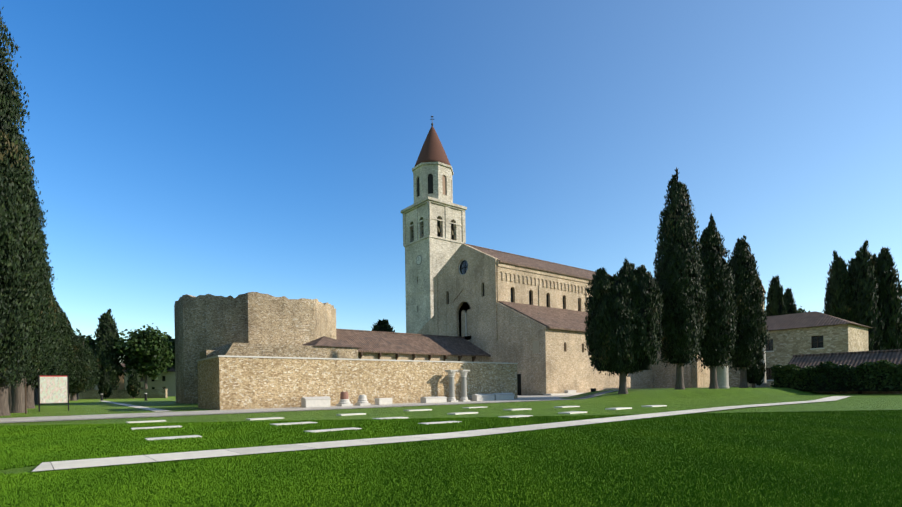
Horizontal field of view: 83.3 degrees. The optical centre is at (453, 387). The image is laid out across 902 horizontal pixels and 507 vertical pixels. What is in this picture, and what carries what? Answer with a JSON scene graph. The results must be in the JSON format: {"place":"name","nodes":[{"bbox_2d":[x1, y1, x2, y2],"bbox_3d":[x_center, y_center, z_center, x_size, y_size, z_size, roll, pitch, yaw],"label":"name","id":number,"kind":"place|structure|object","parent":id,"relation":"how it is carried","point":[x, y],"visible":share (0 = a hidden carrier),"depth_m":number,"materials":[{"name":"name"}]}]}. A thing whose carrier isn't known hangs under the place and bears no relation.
{"place":"outdoors","nodes":[
{"label":"outdoors","id":0,"kind":"place"},
{"bbox_2d":[117,369,124,389],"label":"house","id":1,"kind":"structure","parent":0,"point":[121,385],"depth_m":156.59,"materials":[{"name":"beige stone"}]},
{"bbox_2d":[124,372,175,395],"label":"house","id":2,"kind":"structure","parent":0,"point":[168,383],"depth_m":142.77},
{"bbox_2d":[123,366,174,388],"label":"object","id":3,"kind":"structure","parent":2,"relation":"attached to","point":[172,369],"depth_m":142.97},
{"bbox_2d":[417,174,445,196],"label":"windows","id":4,"kind":"structure","parent":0,"point":[430,183],"depth_m":137.79,"materials":[{"name":"black glass"}]},
{"bbox_2d":[412,226,453,237],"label":"bells","id":5,"kind":"object","parent":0,"point":[438,231],"visible":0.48,"depth_m":137.01,"materials":[{"name":"metal"}]},
{"bbox_2d":[0,409,901,506],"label":"grass","id":6,"kind":"structure","parent":0,"point":[853,458],"depth_m":7.70,"materials":[{"name":"green plant"}]},
{"bbox_2d":[0,387,901,495],"bbox_3d":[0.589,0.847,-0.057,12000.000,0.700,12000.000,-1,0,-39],"label":"lawn","id":7,"kind":"structure","parent":0,"point":[672,399],"depth_m":29.73,"materials":[{"name":"green plant"}]},
{"bbox_2d":[0,7,48,380],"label":"cypress tree","id":8,"kind":"object","parent":7,"relation":"on","point":[18,220],"visible":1,"depth_m":15.36,"materials":[{"name":"green plant"}]},
{"bbox_2d":[0,123,50,385],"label":"cypress tree","id":9,"kind":"object","parent":7,"relation":"on","point":[29,355],"visible":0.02,"depth_m":25.30,"materials":[{"name":"green plant"}]},
{"bbox_2d":[25,378,26,413],"bbox_3d":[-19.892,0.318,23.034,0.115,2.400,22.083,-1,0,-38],"label":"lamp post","id":10,"kind":"object","parent":7,"relation":"on","point":[25,399],"visible":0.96,"depth_m":31.64,"materials":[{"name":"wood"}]},
{"bbox_2d":[0,161,53,415],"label":"cypress tree","id":11,"kind":"object","parent":7,"relation":"on","point":[4,408],"visible":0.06,"depth_m":29.94,"materials":[{"name":"green plant"}]},
{"bbox_2d":[8,142,58,412],"bbox_3d":[-29.219,-8.158,33.229,5.188,20.103,5.205,-1,0,20],"label":"cypress tree","id":12,"kind":"object","parent":7,"relation":"on","point":[16,399],"depth_m":33.86,"materials":[{"name":"green plant"}]},
{"bbox_2d":[24,232,55,381],"bbox_3d":[-33.129,-7.954,37.786,5.250,19.818,5.353,-1,0,18],"label":"cypress tree","id":13,"kind":"object","parent":7,"relation":"on","point":[40,369],"depth_m":39.05,"materials":[{"name":"green plant"}]},
{"bbox_2d":[24,263,59,408],"bbox_3d":[-36.505,-7.511,42.585,5.653,19.026,5.544,-1,0,-12],"label":"cypress tree","id":14,"kind":"object","parent":7,"relation":"on","point":[30,385],"depth_m":43.33,"materials":[{"name":"green plant"}]},
{"bbox_2d":[35,285,60,386],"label":"cypress tree","id":15,"kind":"object","parent":7,"relation":"on","point":[52,364],"depth_m":54.55,"materials":[{"name":"green plant"}]},
{"bbox_2d":[37,285,58,378],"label":"cypress tree","id":16,"kind":"object","parent":7,"relation":"on","point":[52,351],"depth_m":49.39,"materials":[{"name":"green plant"}]},
{"bbox_2d":[34,296,62,404],"bbox_3d":[-49.220,-7.702,59.304,5.888,19.818,5.774,-1,0,-13],"label":"cypress tree","id":17,"kind":"object","parent":7,"relation":"on","point":[36,391],"visible":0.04,"depth_m":60.23,"materials":[{"name":"green plant"}]},
{"bbox_2d":[38,375,68,411],"bbox_3d":[-28.097,0.429,35.709,1.700,2.636,0.080,-1,0,-39],"label":"sign frame","id":18,"kind":"object","parent":7,"relation":"on","point":[39,403],"visible":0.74,"depth_m":35.44,"materials":[{"name":"black metal"}]},
{"bbox_2d":[40,376,67,402],"bbox_3d":[-28.102,0.120,35.709,1.520,1.920,0.070,-1,0,-39],"label":"sign panel","id":19,"kind":"object","parent":18,"relation":"attached to","point":[53,389],"visible":1,"depth_m":35.67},
{"bbox_2d":[52,308,64,374],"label":"cypress tree","id":20,"kind":"object","parent":7,"relation":"on","point":[57,369],"visible":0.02,"depth_m":67.24,"materials":[{"name":"green plant"}]},
{"bbox_2d":[56,301,67,374],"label":"cypress tree","id":21,"kind":"object","parent":7,"relation":"on","point":[62,353],"visible":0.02,"depth_m":73.83,"materials":[{"name":"green plant"}]},
{"bbox_2d":[57,302,69,329],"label":"cypress tree","id":22,"kind":"object","parent":7,"relation":"on","point":[68,327],"depth_m":89.30,"materials":[{"name":"green plant"}]},
{"bbox_2d":[56,306,77,385],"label":"cypress tree","id":23,"kind":"object","parent":7,"relation":"on","point":[70,364],"visible":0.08,"depth_m":78.59,"materials":[{"name":"green plant"}]},
{"bbox_2d":[62,311,73,330],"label":"cypress tree","id":24,"kind":"object","parent":7,"relation":"on","point":[69,323],"visible":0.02,"depth_m":98.29,"materials":[{"name":"green plant"}]},
{"bbox_2d":[66,329,95,400],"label":"cypress tree","id":25,"kind":"object","parent":7,"relation":"on","point":[84,376],"visible":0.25,"depth_m":85.54,"materials":[{"name":"green plant"}]},
{"bbox_2d":[70,337,94,399],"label":"cypress tree","id":26,"kind":"object","parent":7,"relation":"on","point":[89,372],"depth_m":102.99,"materials":[{"name":"green plant"}]},
{"bbox_2d":[72,328,95,354],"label":"tree","id":27,"kind":"object","parent":7,"relation":"on","point":[90,341],"visible":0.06,"depth_m":145.95,"materials":[{"name":"green plant"}]},
{"bbox_2d":[77,335,100,389],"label":"cypress tree","id":28,"kind":"object","parent":7,"relation":"on","point":[94,367],"visible":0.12,"depth_m":113.03,"materials":[{"name":"green plant"}]},
{"bbox_2d":[97,369,111,398],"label":"cypress tree","id":29,"kind":"object","parent":7,"relation":"on","point":[105,387],"visible":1,"depth_m":101.12,"materials":[{"name":"green plant"}]},
{"bbox_2d":[91,308,124,389],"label":"cypress tree","id":30,"kind":"object","parent":7,"relation":"on","point":[108,357],"visible":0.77,"depth_m":130.40,"materials":[{"name":"green plant"}]},
{"bbox_2d":[70,389,167,398],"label":"boundary wall","id":31,"kind":"structure","parent":7,"relation":"on","point":[124,394],"depth_m":106.69,"materials":[{"name":"stone"}]},
{"bbox_2d":[126,369,140,398],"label":"cypress tree","id":32,"kind":"object","parent":7,"relation":"on","point":[133,388],"visible":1,"depth_m":101.31,"materials":[{"name":"green plant"}]},
{"bbox_2d":[113,323,174,388],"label":"tree","id":33,"kind":"object","parent":7,"relation":"on","point":[147,351],"visible":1,"depth_m":132.49,"materials":[{"name":"green plant"}]},
{"bbox_2d":[163,332,174,369],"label":"tree","id":34,"kind":"object","parent":7,"relation":"on","point":[171,340],"visible":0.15,"depth_m":145.36,"materials":[{"name":"green plant"}]},
{"bbox_2d":[174,292,335,403],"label":"baptistery","id":35,"kind":"structure","parent":7,"relation":"on","point":[206,322],"depth_m":51.71,"materials":[{"name":"beige stone"}]},
{"bbox_2d":[200,343,357,358],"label":"stone wall","id":36,"kind":"structure","parent":7,"relation":"on","point":[253,349],"depth_m":47.16,"materials":[{"name":"beige stone"}]},
{"bbox_2d":[303,336,362,348],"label":"roof","id":37,"kind":"structure","parent":36,"relation":"on","point":[326,341],"depth_m":51.59,"materials":[{"name":"brown tile"}]},
{"bbox_2d":[0,395,573,421],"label":"pavement by walls","id":38,"kind":"structure","parent":7,"relation":"on","point":[535,397],"depth_m":31.09,"materials":[{"name":"grey concrete"}]},
{"bbox_2d":[300,396,330,407],"bbox_3d":[-9.557,0.989,35.353,1.918,0.734,0.830,-1,0,-40],"label":"stone block","id":39,"kind":"object","parent":38,"relation":"on","point":[320,401],"depth_m":34.98,"materials":[{"name":"stone"}]},
{"bbox_2d":[336,392,370,405],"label":"column bases","id":40,"kind":"object","parent":38,"relation":"on","point":[344,400],"depth_m":36.36,"materials":[{"name":"stone"}]},
{"bbox_2d":[375,398,391,404],"bbox_3d":[-5.309,1.039,38.746,1.243,0.500,0.600,-1,0,-45],"label":"stone block","id":41,"kind":"object","parent":38,"relation":"on","point":[381,401],"depth_m":38.43,"materials":[{"name":"stone"}]},
{"bbox_2d":[420,396,446,402],"bbox_3d":[-1.593,0.981,41.715,2.311,0.500,0.780,-1,0,-42],"label":"stone block","id":42,"kind":"object","parent":38,"relation":"on","point":[437,399],"depth_m":41.29,"materials":[{"name":"stone"}]},
{"bbox_2d":[445,370,469,401],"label":"columns","id":43,"kind":"structure","parent":38,"relation":"on","point":[451,376],"depth_m":43.15,"materials":[{"name":"stone"}]},
{"bbox_2d":[471,394,494,400],"bbox_3d":[2.690,0.856,45.137,2.141,0.615,0.780,-1,0,-36],"label":"stone block","id":44,"kind":"object","parent":38,"relation":"on","point":[483,397],"depth_m":44.73,"materials":[{"name":"stone"}]},
{"bbox_2d":[492,393,513,399],"bbox_3d":[4.540,0.807,46.615,2.360,0.655,0.834,-1,0,-39],"label":"stone block","id":45,"kind":"object","parent":38,"relation":"on","point":[504,396],"depth_m":46.29,"materials":[{"name":"stone"}]},
{"bbox_2d":[196,355,517,409],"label":"stone wall","id":46,"kind":"structure","parent":7,"relation":"on","point":[227,382],"depth_m":37.39,"materials":[{"name":"stone"}]},
{"bbox_2d":[371,319,394,331],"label":"conifer tree","id":47,"kind":"object","parent":7,"relation":"on","point":[383,325],"visible":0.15,"depth_m":147.96,"materials":[{"name":"green plant"}]},
{"bbox_2d":[33,407,744,470],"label":"path slabs","id":48,"kind":"structure","parent":7,"relation":"on","point":[54,465],"depth_m":10.59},
{"bbox_2d":[126,405,666,439],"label":"paving slabs","id":49,"kind":"structure","parent":7,"relation":"on","point":[339,429],"depth_m":20.32,"materials":[{"name":"white stone"}]},
{"bbox_2d":[336,329,490,361],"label":"roof","id":50,"kind":"structure","parent":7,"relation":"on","point":[392,345],"depth_m":68.89,"materials":[{"name":"tile"}]},
{"bbox_2d":[0,389,849,422],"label":"secondary paths","id":51,"kind":"structure","parent":7,"relation":"on","point":[833,398],"depth_m":31.33,"materials":[{"name":"grey concrete"}]},
{"bbox_2d":[405,203,461,333],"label":"bell tower","id":52,"kind":"structure","parent":7,"relation":"on","point":[436,254],"depth_m":137.31,"materials":[{"name":"beige stone"}]},
{"bbox_2d":[416,255,421,264],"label":"clock face","id":53,"kind":"object","parent":52,"relation":"attached to","point":[418,259],"visible":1,"depth_m":137.36},
{"bbox_2d":[401,196,466,296],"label":"campanile trim","id":54,"kind":"structure","parent":52,"relation":"on","point":[428,200],"depth_m":137.44,"materials":[{"name":"beige stone"}]},
{"bbox_2d":[413,164,452,202],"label":"belfry drum","id":55,"kind":"object","parent":54,"relation":"on","point":[436,171],"visible":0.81,"depth_m":137.17,"materials":[{"name":"stone"}]},
{"bbox_2d":[414,126,450,166],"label":"spire roof","id":56,"kind":"structure","parent":55,"relation":"on","point":[432,150],"depth_m":138.70,"materials":[{"name":"brown tile"}]},
{"bbox_2d":[412,162,453,174],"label":"cornice","id":57,"kind":"structure","parent":55,"relation":"attached to","point":[430,163],"depth_m":137.26,"materials":[{"name":"beige stone"}]},
{"bbox_2d":[417,244,550,394],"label":"church facade","id":58,"kind":"structure","parent":7,"relation":"on","point":[518,333],"depth_m":75.51,"materials":[{"name":"beige stone"}]},
{"bbox_2d":[564,390,576,392],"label":"stone block","id":59,"kind":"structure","parent":7,"relation":"on","point":[569,391],"depth_m":67.78,"materials":[{"name":"stone"}]},
{"bbox_2d":[584,258,663,394],"bbox_3d":[15.239,-5.548,45.969,6.808,12.477,5.140,-1,0,-2],"label":"cypress tree","id":60,"kind":"object","parent":7,"relation":"on","point":[623,310],"visible":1,"depth_m":44.38,"materials":[{"name":"green plant"}]},
{"bbox_2d":[652,167,710,389],"bbox_3d":[21.233,-10.141,47.747,5.202,21.013,5.264,-1,0,28],"label":"cypress tree","id":61,"kind":"object","parent":7,"relation":"on","point":[678,272],"visible":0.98,"depth_m":46.50,"materials":[{"name":"green plant"}]},
{"bbox_2d":[653,337,709,388],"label":"stone wall","id":62,"kind":"structure","parent":7,"relation":"on","point":[693,376],"depth_m":80.70,"materials":[{"name":"beige stone"}]},
{"bbox_2d":[695,213,738,388],"bbox_3d":[25.679,-8.502,50.411,4.875,17.596,4.762,-1,0,-29],"label":"cypress tree","id":63,"kind":"object","parent":7,"relation":"on","point":[717,342],"visible":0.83,"depth_m":49.10,"materials":[{"name":"green plant"}]},
{"bbox_2d":[716,366,728,388],"bbox_3d":[27.149,-1.020,51.362,1.440,2.300,1.440,-1,0,-39],"label":"column stump","id":64,"kind":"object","parent":7,"relation":"on","point":[722,378],"depth_m":50.78,"materials":[{"name":"stone"}]},
{"bbox_2d":[726,235,769,387],"bbox_3d":[30.285,-7.837,52.967,4.621,16.122,4.588,-1,0,15],"label":"cypress tree","id":65,"kind":"object","parent":7,"relation":"on","point":[752,329],"visible":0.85,"depth_m":51.73,"materials":[{"name":"green plant"}]},
{"bbox_2d":[746,351,768,387],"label":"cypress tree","id":66,"kind":"object","parent":7,"relation":"on","point":[756,375],"visible":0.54,"depth_m":52.77,"materials":[{"name":"green plant"}]},
{"bbox_2d":[755,348,769,386],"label":"tall column","id":67,"kind":"structure","parent":7,"relation":"on","point":[764,384],"depth_m":56.70,"materials":[{"name":"stone"}]},
{"bbox_2d":[764,275,787,316],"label":"cypress tree","id":68,"kind":"object","parent":7,"relation":"on","point":[777,301],"visible":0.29,"depth_m":105.43,"materials":[{"name":"green plant"}]},
{"bbox_2d":[784,288,798,313],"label":"cypress tree","id":69,"kind":"object","parent":7,"relation":"on","point":[791,306],"visible":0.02,"depth_m":113.59,"materials":[{"name":"green plant"}]},
{"bbox_2d":[796,306,822,312],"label":"broadleaf tree","id":70,"kind":"object","parent":7,"relation":"on","point":[799,310],"depth_m":121.66,"materials":[{"name":"green plant"}]},
{"bbox_2d":[770,359,901,391],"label":"hedge","id":71,"kind":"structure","parent":7,"relation":"on","point":[827,366],"depth_m":47.53,"materials":[{"name":"green plant"}]},
{"bbox_2d":[823,249,854,321],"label":"cypress tree","id":72,"kind":"object","parent":7,"relation":"on","point":[837,300],"visible":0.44,"depth_m":99.46,"materials":[{"name":"green plant"}]},
{"bbox_2d":[788,349,901,393],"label":"tiled roof","id":73,"kind":"structure","parent":7,"relation":"on","point":[855,359],"depth_m":50.16,"materials":[{"name":"tile"}]},
{"bbox_2d":[847,258,854,294],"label":"cypress tree","id":74,"kind":"object","parent":7,"relation":"on","point":[851,263],"visible":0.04,"depth_m":102.43,"materials":[{"name":"green plant"}]},
{"bbox_2d":[847,239,885,350],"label":"cypress tree","id":75,"kind":"object","parent":7,"relation":"on","point":[864,304],"visible":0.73,"depth_m":97.19,"materials":[{"name":"green plant"}]},
{"bbox_2d":[871,253,876,266],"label":"cypress tree","id":76,"kind":"object","parent":7,"relation":"on","point":[874,255],"visible":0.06,"depth_m":103.74,"materials":[{"name":"green plant"}]},
{"bbox_2d":[874,246,901,349],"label":"cypress tree","id":77,"kind":"object","parent":7,"relation":"on","point":[889,291],"visible":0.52,"depth_m":98.08,"materials":[{"name":"green plant"}]},
{"bbox_2d":[0,0,901,356],"label":"sky","id":78,"kind":"structure","parent":0,"point":[225,148],"materials":[{"name":"blue"}]},
{"bbox_2d":[459,302,470,339],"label":"arched window","id":79,"kind":"structure","parent":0,"point":[464,305],"depth_m":80.66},
{"bbox_2d":[433,258,538,394],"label":"stone trim","id":80,"kind":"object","parent":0,"point":[493,303],"visible":0.79,"depth_m":74.12,"materials":[{"name":"beige stone"}]},
{"bbox_2d":[463,243,595,279],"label":"roof","id":81,"kind":"structure","parent":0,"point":[520,260],"depth_m":83.89,"materials":[{"name":"brown tile"}]},
{"bbox_2d":[500,280,589,311],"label":"wall","id":82,"kind":"structure","parent":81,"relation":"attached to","point":[521,294],"depth_m":80.19,"materials":[{"name":"stone"}]},
{"bbox_2d":[497,260,591,311],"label":"basilica lesenes","id":83,"kind":"object","parent":82,"relation":"attached to","point":[530,270],"visible":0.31,"depth_m":79.36,"materials":[{"name":"beige stone"}]},
{"bbox_2d":[497,266,592,294],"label":"arched frieze","id":84,"kind":"object","parent":82,"relation":"attached to","point":[517,276],"visible":0.58,"depth_m":79.55,"materials":[{"name":"beige stone"}]},
{"bbox_2d":[511,288,578,310],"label":"windows","id":85,"kind":"structure","parent":82,"relation":"in","point":[546,299],"depth_m":78.91,"materials":[{"name":"black glass"}]},
{"bbox_2d":[550,329,652,393],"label":"church wall","id":86,"kind":"structure","parent":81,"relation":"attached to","point":[570,364],"depth_m":70.68,"materials":[{"name":"stone"}]},
{"bbox_2d":[499,301,587,394],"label":"aisle roof","id":87,"kind":"structure","parent":86,"relation":"on","point":[558,318],"depth_m":73.46,"materials":[{"name":"brown tile"}]},
{"bbox_2d":[723,324,868,386],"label":"house walls","id":88,"kind":"structure","parent":0,"point":[788,344],"depth_m":64.91,"materials":[{"name":"beige stone"}]},
{"bbox_2d":[765,311,871,380],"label":"house roof","id":89,"kind":"structure","parent":88,"relation":"on","point":[800,320],"depth_m":66.34,"materials":[{"name":"brown tile"}]}
]}

